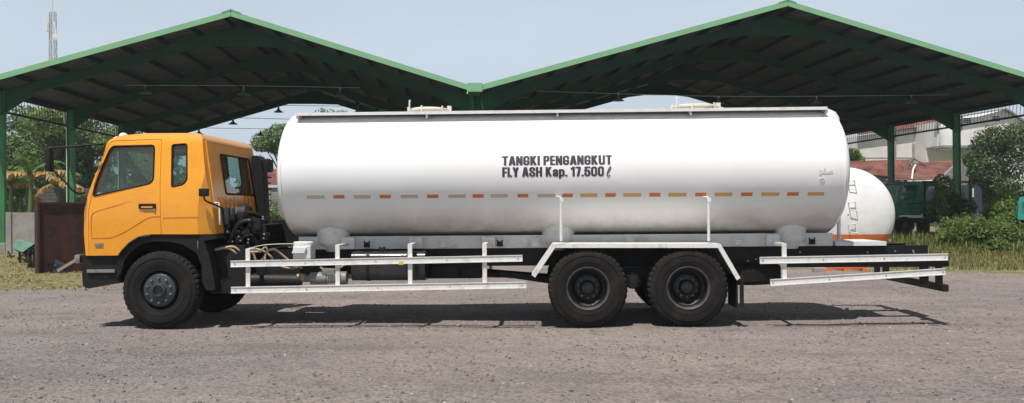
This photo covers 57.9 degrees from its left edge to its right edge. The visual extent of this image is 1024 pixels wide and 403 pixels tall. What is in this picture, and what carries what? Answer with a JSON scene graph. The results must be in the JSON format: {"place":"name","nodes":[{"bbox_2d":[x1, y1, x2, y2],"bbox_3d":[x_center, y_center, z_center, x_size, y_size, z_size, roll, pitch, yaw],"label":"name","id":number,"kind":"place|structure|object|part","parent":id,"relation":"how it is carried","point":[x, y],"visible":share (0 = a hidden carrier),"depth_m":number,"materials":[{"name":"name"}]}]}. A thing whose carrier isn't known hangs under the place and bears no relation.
{"place":"outdoors","nodes":[
{"label":"outdoors","id":0,"kind":"place"},
{"bbox_2d":[46,12,57,110],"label":"telecom tower","id":1,"kind":"structure","parent":0,"point":[54,36],"depth_m":222.21,"materials":[{"name":"metal"}]},
{"bbox_2d":[0,227,1023,402],"bbox_3d":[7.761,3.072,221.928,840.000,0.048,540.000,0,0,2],"label":"ground","id":2,"kind":"structure","parent":0,"point":[601,384],"depth_m":10.50,"materials":[{"name":"grey gravel"}]},
{"bbox_2d":[7,251,24,260],"bbox_3d":[-15.639,1.737,29.386,0.740,0.362,0.355,0,0,-13],"label":"scrap pile","id":3,"kind":"object","parent":2,"relation":"on","point":[11,256],"visible":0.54,"depth_m":29.31,"materials":[{"name":"brown metal"}]},
{"bbox_2d":[6,212,34,253],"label":"concrete slab","id":4,"kind":"structure","parent":2,"relation":"on","point":[20,225],"depth_m":35.22,"materials":[{"name":"grey concrete"}]},
{"bbox_2d":[7,166,36,211],"bbox_3d":[-32.271,0.049,59.613,3.757,4.635,2.430,0,0,-18],"label":"banana plant","id":5,"kind":"object","parent":2,"relation":"on","point":[11,182],"visible":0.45,"depth_m":59.78,"materials":[{"name":"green plant"}]},
{"bbox_2d":[13,239,34,262],"bbox_3d":[-15.111,1.532,28.748,0.726,0.744,0.700,0,0,2],"label":"green trough","id":6,"kind":"object","parent":2,"relation":"on","point":[21,246],"visible":0.8,"depth_m":28.68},
{"bbox_2d":[26,250,31,267],"bbox_3d":[-13.641,1.620,26.167,0.150,0.509,0.139,0,0,2],"label":"scrap cylinder","id":7,"kind":"object","parent":2,"relation":"on","point":[28,259],"visible":0.94,"depth_m":26.12,"materials":[{"name":"black paint"}]},
{"bbox_2d":[31,250,34,267],"bbox_3d":[-13.505,1.619,26.149,0.150,0.509,0.139,0,0,2],"label":"scrap cylinder","id":8,"kind":"object","parent":2,"relation":"on","point":[33,258],"visible":0.63,"depth_m":26.09,"materials":[{"name":"black paint"}]},
{"bbox_2d":[6,104,61,211],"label":"broadleaf tree","id":9,"kind":"object","parent":2,"relation":"on","point":[18,195],"visible":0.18,"depth_m":68.33,"materials":[{"name":"green plant"}]},
{"bbox_2d":[6,107,63,212],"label":"broadleaf tree","id":10,"kind":"object","parent":2,"relation":"on","point":[12,158],"depth_m":75.92,"materials":[{"name":"green plant"}]},
{"bbox_2d":[7,154,77,212],"bbox_3d":[-30.305,-0.273,57.964,3.796,5.221,4.886,-1,-1,42],"label":"banana plant","id":11,"kind":"object","parent":2,"relation":"on","point":[26,165],"visible":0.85,"depth_m":57.89,"materials":[{"name":"yellow plant"}]},
{"bbox_2d":[6,107,85,204],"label":"broadleaf tree","id":12,"kind":"object","parent":2,"relation":"on","point":[52,133],"visible":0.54,"depth_m":67.08,"materials":[{"name":"green plant"}]},
{"bbox_2d":[38,261,59,271],"bbox_3d":[-11.829,1.706,23.695,0.572,0.331,0.305,0,0,2],"label":"scrap pile","id":13,"kind":"object","parent":2,"relation":"on","point":[49,265],"visible":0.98,"depth_m":23.60,"materials":[{"name":"black paint"}]},
{"bbox_2d":[33,172,83,201],"bbox_3d":[-29.241,0.135,59.539,3.548,4.412,1.793,-1,0,28],"label":"banana plant","id":14,"kind":"object","parent":2,"relation":"on","point":[51,186],"visible":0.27,"depth_m":59.51,"materials":[{"name":"yellow plant"}]},
{"bbox_2d":[34,202,85,272],"bbox_3d":[-11.449,0.941,24.403,0.242,1.844,2.069,-1,-1,44],"label":"rusty steel box","id":15,"kind":"object","parent":2,"relation":"on","point":[59,230],"visible":0.51,"depth_m":23.98,"materials":[{"name":"brown metal"}]},
{"bbox_2d":[0,252,122,296],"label":"sparse grass","id":16,"kind":"structure","parent":2,"relation":"on","point":[8,281],"depth_m":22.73,"materials":[{"name":"green plant"}]},
{"bbox_2d":[52,259,73,272],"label":"scrap boards","id":17,"kind":"object","parent":2,"relation":"on","point":[62,268],"visible":0.82,"depth_m":23.79,"materials":[{"name":"beige wood"}]},
{"bbox_2d":[38,120,113,187],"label":"broadleaf tree","id":18,"kind":"object","parent":2,"relation":"on","point":[97,165],"visible":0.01,"depth_m":78.90,"materials":[{"name":"green plant"}]},
{"bbox_2d":[76,175,86,201],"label":"bush","id":19,"kind":"object","parent":2,"relation":"on","point":[79,197],"visible":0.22,"depth_m":56.26,"materials":[{"name":"green plant"}]},
{"bbox_2d":[56,111,138,187],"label":"broadleaf tree","id":20,"kind":"object","parent":2,"relation":"on","point":[86,158],"visible":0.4,"depth_m":70.30,"materials":[{"name":"green plant"}]},
{"bbox_2d":[87,125,152,187],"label":"broadleaf tree","id":21,"kind":"object","parent":2,"relation":"on","point":[140,162],"visible":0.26,"depth_m":69.04,"materials":[{"name":"green plant"}]},
{"bbox_2d":[13,163,239,212],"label":"tree belt","id":22,"kind":"object","parent":2,"relation":"on","point":[183,167],"depth_m":112.33,"materials":[{"name":"green plant"}]},
{"bbox_2d":[25,186,237,212],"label":"block wall","id":23,"kind":"structure","parent":2,"relation":"on","point":[50,195],"depth_m":60.29,"materials":[{"name":"grey concrete"}]},
{"bbox_2d":[127,150,185,184],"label":"broadleaf tree","id":24,"kind":"object","parent":2,"relation":"on","point":[177,178],"visible":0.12,"depth_m":75.71,"materials":[{"name":"green plant"}]},
{"bbox_2d":[249,123,286,167],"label":"broadleaf tree","id":25,"kind":"object","parent":2,"relation":"on","point":[268,142],"visible":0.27,"depth_m":84.23,"materials":[{"name":"green plant"}]},
{"bbox_2d":[267,169,277,191],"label":"tiled hut","id":26,"kind":"object","parent":2,"relation":"on","point":[273,181],"depth_m":75.89,"materials":[{"name":"ceramic"}]},
{"bbox_2d":[269,200,282,222],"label":"bush","id":27,"kind":"object","parent":2,"relation":"on","point":[273,215],"visible":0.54,"depth_m":68.61,"materials":[{"name":"green plant"}]},
{"bbox_2d":[269,191,283,218],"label":"block wall","id":28,"kind":"structure","parent":2,"relation":"on","point":[273,196],"depth_m":72.84,"materials":[{"name":"grey concrete"}]},
{"bbox_2d":[313,108,347,112],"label":"broadleaf tree","id":29,"kind":"object","parent":2,"relation":"on","point":[322,109],"depth_m":80.78,"materials":[{"name":"green plant"}]},
{"bbox_2d":[45,97,948,328],"bbox_3d":[-0.194,0.110,13.265,11.808,3.124,2.647,0,0,2],"label":"tanker truck","id":30,"kind":"object","parent":2,"relation":"on","point":[683,215],"visible":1,"depth_m":12.35,"materials":[{"name":"white paint"}]},
{"bbox_3d":[-5.172,-0.057,12.502,0.987,1.558,0.342,0,0,2],"label":"door","id":31,"kind":"part","parent":30,"relation":"part of","materials":[{"name":"orange paint"}]},
{"bbox_3d":[-5.105,-0.043,14.575,0.987,1.558,0.347,0,0,2],"label":"door","id":32,"kind":"part","parent":30,"relation":"part of","materials":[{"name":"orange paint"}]},
{"bbox_2d":[0,0,1023,251],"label":"open shed","id":33,"kind":"structure","parent":2,"relation":"on","point":[204,72],"depth_m":43.66,"materials":[{"name":"green metal"}]},
{"bbox_2d":[227,128,258,128],"bbox_3d":[-16.634,-4.552,57.678,6.736,0.135,0.027,0,0,-4],"label":"lamp cable","id":34,"kind":"object","parent":33,"relation":"attached to","point":[242,128],"visible":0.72,"depth_m":57.66,"materials":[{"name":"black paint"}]},
{"bbox_2d":[220,117,275,118],"bbox_3d":[-14.932,-4.875,54.295,4.327,0.128,0.027,0,0,-4],"label":"lamp cable","id":35,"kind":"object","parent":33,"relation":"attached to","point":[257,118],"visible":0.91,"depth_m":54.30,"materials":[{"name":"black paint"}]},
{"bbox_2d":[153,85,356,87],"bbox_3d":[-12.150,-5.205,41.867,10.443,0.116,0.016,0,0,-4],"label":"lamp cable","id":36,"kind":"object","parent":33,"relation":"attached to","point":[235,85],"visible":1,"depth_m":41.77,"materials":[{"name":"grey paint"}]},
{"bbox_2d":[139,85,150,93],"bbox_3d":[-16.486,-5.040,41.551,0.550,0.370,0.550,0,0,2],"label":"pendant lamp","id":37,"kind":"object","parent":36,"relation":"hanging from","point":[144,91],"visible":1,"depth_m":41.48,"materials":[{"name":"metal"}]},
{"bbox_2d":[237,87,249,95],"bbox_3d":[-12.153,-5.009,41.866,0.550,0.370,0.550,0,0,2],"label":"pendant lamp","id":38,"kind":"object","parent":36,"relation":"hanging from","point":[243,93],"visible":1,"depth_m":41.83,"materials":[{"name":"black metal"}]},
{"bbox_2d":[334,88,345,96],"bbox_3d":[-7.844,-4.977,42.180,0.550,0.370,0.550,0,0,2],"label":"pendant lamp","id":39,"kind":"object","parent":36,"relation":"hanging from","point":[339,94],"visible":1,"depth_m":42.12,"materials":[{"name":"black metal"}]},
{"bbox_2d":[235,104,378,106],"bbox_3d":[-11.287,-5.295,51.155,7.913,0.141,0.027,0,0,-4],"label":"lamp cable","id":40,"kind":"object","parent":33,"relation":"attached to","point":[313,105],"visible":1,"depth_m":51.16,"materials":[{"name":"black paint"}]},
{"bbox_2d":[274,106,282,112],"bbox_3d":[-12.885,-5.107,51.038,0.550,0.370,0.550,0,0,2],"label":"pendant lamp","id":41,"kind":"object","parent":40,"relation":"hanging from","point":[278,110],"visible":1,"depth_m":50.98,"materials":[{"name":"black metal"}]},
{"bbox_2d":[545,91,902,96],"bbox_3d":[10.207,-5.091,43.497,21.579,0.322,0.016,0,0,-4],"label":"lamp cable","id":42,"kind":"object","parent":33,"relation":"attached to","point":[734,96],"visible":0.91,"depth_m":43.56,"materials":[{"name":"grey paint"}]},
{"bbox_2d":[516,94,527,98],"bbox_3d":[0.461,-4.977,42.786,0.550,0.370,0.550,0,0,2],"label":"pendant lamp","id":43,"kind":"object","parent":42,"relation":"hanging from","point":[523,96],"visible":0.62,"depth_m":42.75,"materials":[{"name":"black metal"}]},
{"bbox_2d":[613,93,623,101],"bbox_3d":[4.963,-4.874,43.113,0.550,0.370,0.550,0,0,2],"label":"pendant lamp","id":44,"kind":"object","parent":42,"relation":"hanging from","point":[618,99],"visible":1,"depth_m":43.06,"materials":[{"name":"black metal"}]},
{"bbox_2d":[811,96,822,104],"bbox_3d":[14.418,-4.807,43.802,0.550,0.370,0.550,0,0,2],"label":"pendant lamp","id":45,"kind":"object","parent":42,"relation":"hanging from","point":[816,101],"visible":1,"depth_m":43.75,"materials":[{"name":"black metal"}]},
{"bbox_2d":[906,95,917,103],"bbox_3d":[19.063,-4.891,44.142,0.550,0.370,0.550,0,0,2],"label":"pendant lamp","id":46,"kind":"object","parent":42,"relation":"hanging from","point":[911,100],"visible":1,"depth_m":44.09,"materials":[{"name":"black metal"}]},
{"bbox_2d":[815,267,867,270],"bbox_3d":[8.024,1.600,22.532,1.025,0.140,0.790,0,0,2],"label":"orange frame","id":47,"kind":"object","parent":2,"relation":"on","point":[847,268],"visible":0.59,"depth_m":22.15,"materials":[{"name":"red paint"}]},
{"bbox_2d":[849,148,865,160],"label":"broadleaf tree","id":48,"kind":"object","parent":2,"relation":"on","point":[854,154],"visible":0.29,"depth_m":86.08,"materials":[{"name":"green plant"}]},
{"bbox_2d":[827,168,894,241],"bbox_3d":[9.272,0.311,26.581,2.567,2.754,3.999,-1,0,9],"label":"storage tank","id":49,"kind":"object","parent":2,"relation":"on","point":[868,213],"visible":0.46,"depth_m":24.72,"materials":[{"name":"metal"}]},
{"bbox_2d":[850,158,930,181],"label":"tiled house","id":50,"kind":"structure","parent":2,"relation":"on","point":[877,169],"depth_m":73.32,"materials":[{"name":"ceramic"}]},
{"bbox_2d":[846,120,937,180],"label":"white building","id":51,"kind":"structure","parent":2,"relation":"on","point":[877,149],"depth_m":86.89,"materials":[{"name":"paint"}]},
{"bbox_2d":[882,161,952,190],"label":"lean to house","id":52,"kind":"structure","parent":2,"relation":"on","point":[917,171],"depth_m":71.07,"materials":[{"name":"tile"}]},
{"bbox_2d":[884,181,980,234],"bbox_3d":[22.507,0.331,48.765,5.855,2.806,2.200,0,0,-4],"label":"abandoned truck","id":53,"kind":"object","parent":2,"relation":"on","point":[908,198],"visible":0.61,"depth_m":47.66,"materials":[{"name":"green metal"}]},
{"bbox_2d":[922,174,971,229],"bbox_3d":[21.699,0.188,46.158,2.312,3.205,1.959,-1,0,30],"label":"bush","id":54,"kind":"object","parent":2,"relation":"on","point":[939,207],"visible":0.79,"depth_m":45.95,"materials":[{"name":"green plant"}]},
{"bbox_2d":[936,228,965,245],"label":"bush","id":55,"kind":"object","parent":2,"relation":"on","point":[944,238],"visible":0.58,"depth_m":33.10,"materials":[{"name":"green plant"}]},
{"bbox_2d":[926,185,981,217],"bbox_3d":[24.389,0.053,51.140,1.238,1.844,3.540,0,0,-4],"label":"derelict van","id":56,"kind":"object","parent":2,"relation":"on","point":[976,194],"visible":0.34,"depth_m":49.44,"materials":[{"name":"grey paint"}]},
{"bbox_2d":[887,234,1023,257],"bbox_3d":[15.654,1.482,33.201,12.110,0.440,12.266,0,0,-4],"label":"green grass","id":57,"kind":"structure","parent":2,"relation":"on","point":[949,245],"depth_m":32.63,"materials":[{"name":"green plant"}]},
{"bbox_2d":[938,159,973,185],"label":"gable wall","id":58,"kind":"structure","parent":2,"relation":"on","point":[949,172],"depth_m":67.59,"materials":[{"name":"white paint"}]},
{"bbox_2d":[937,191,978,226],"bbox_3d":[22.068,0.623,45.786,1.844,2.319,1.466,-1,0,27],"label":"bush","id":59,"kind":"object","parent":2,"relation":"on","point":[959,203],"visible":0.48,"depth_m":45.49,"materials":[{"name":"green plant"}]},
{"bbox_2d":[933,215,986,239],"bbox_3d":[17.253,1.126,35.359,2.087,1.262,2.052,-1,0,30],"label":"bush","id":60,"kind":"object","parent":2,"relation":"on","point":[944,221],"visible":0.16,"depth_m":35.15,"materials":[{"name":"green plant"}]},
{"bbox_2d":[897,108,1023,190],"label":"gabled building","id":61,"kind":"structure","parent":2,"relation":"on","point":[934,146],"depth_m":83.51,"materials":[{"name":"white paint"}]},
{"bbox_2d":[899,191,1023,226],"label":"block wall","id":62,"kind":"structure","parent":2,"relation":"on","point":[984,205],"depth_m":65.85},
{"bbox_2d":[945,212,1008,245],"bbox_3d":[16.349,1.062,32.426,2.060,1.367,2.026,-1,0,18],"label":"bush","id":63,"kind":"object","parent":2,"relation":"on","point":[974,232],"visible":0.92,"depth_m":32.32,"materials":[{"name":"green plant"}]},
{"bbox_2d":[962,136,1002,202],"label":"broadleaf tree","id":64,"kind":"object","parent":2,"relation":"on","point":[985,188],"visible":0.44,"depth_m":65.66,"materials":[{"name":"green plant"}]},
{"bbox_2d":[980,199,994,223],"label":"bush","id":65,"kind":"object","parent":2,"relation":"on","point":[985,214],"visible":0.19,"depth_m":41.58,"materials":[{"name":"green plant"}]},
{"bbox_2d":[961,120,1023,204],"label":"broadleaf tree","id":66,"kind":"object","parent":2,"relation":"on","point":[1008,143],"visible":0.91,"depth_m":64.14,"materials":[{"name":"green plant"}]},
{"bbox_2d":[978,238,1013,251],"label":"bush","id":67,"kind":"object","parent":2,"relation":"on","point":[992,244],"visible":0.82,"depth_m":29.56,"materials":[{"name":"green plant"}]},
{"bbox_2d":[988,217,1013,237],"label":"bush","id":68,"kind":"object","parent":2,"relation":"on","point":[1001,220],"visible":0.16,"depth_m":34.95,"materials":[{"name":"green plant"}]},
{"bbox_2d":[982,220,1023,245],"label":"bush","id":69,"kind":"object","parent":2,"relation":"on","point":[1012,234],"visible":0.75,"depth_m":32.11,"materials":[{"name":"green plant"}]},
{"bbox_2d":[988,190,1019,222],"bbox_3d":[21.653,0.615,40.067,2.072,2.264,1.474,0,0,2],"label":"bush","id":70,"kind":"object","parent":2,"relation":"on","point":[1005,203],"visible":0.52,"depth_m":39.89,"materials":[{"name":"green plant"}]},
{"bbox_2d":[998,210,1021,224],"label":"bush","id":71,"kind":"object","parent":2,"relation":"on","point":[1012,217],"visible":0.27,"depth_m":36.54,"materials":[{"name":"green plant"}]},
{"bbox_2d":[1015,197,1023,232],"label":"teal truck","id":72,"kind":"object","parent":2,"relation":"on","point":[1019,209],"visible":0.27,"depth_m":34.44,"materials":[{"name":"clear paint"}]},
{"bbox_2d":[0,0,1023,186],"label":"sky","id":73,"kind":"structure","parent":0,"point":[464,41],"materials":[{"name":"blue"}]},
{"bbox_2d":[812,267,824,271],"bbox_3d":[7.279,1.627,21.951,0.260,0.110,0.200,0,0,2],"label":"concrete block","id":74,"kind":"object","parent":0,"point":[819,269],"depth_m":21.85,"materials":[{"name":"grey concrete"}]},
{"bbox_2d":[779,245,1023,271],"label":"short grass","id":75,"kind":"structure","parent":0,"point":[966,258],"depth_m":24.68,"materials":[{"name":"green plant"}]},
{"bbox_2d":[886,229,1023,255],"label":"grass","id":76,"kind":"structure","parent":0,"point":[962,248],"depth_m":31.60,"materials":[{"name":"green plant"}]}
]}

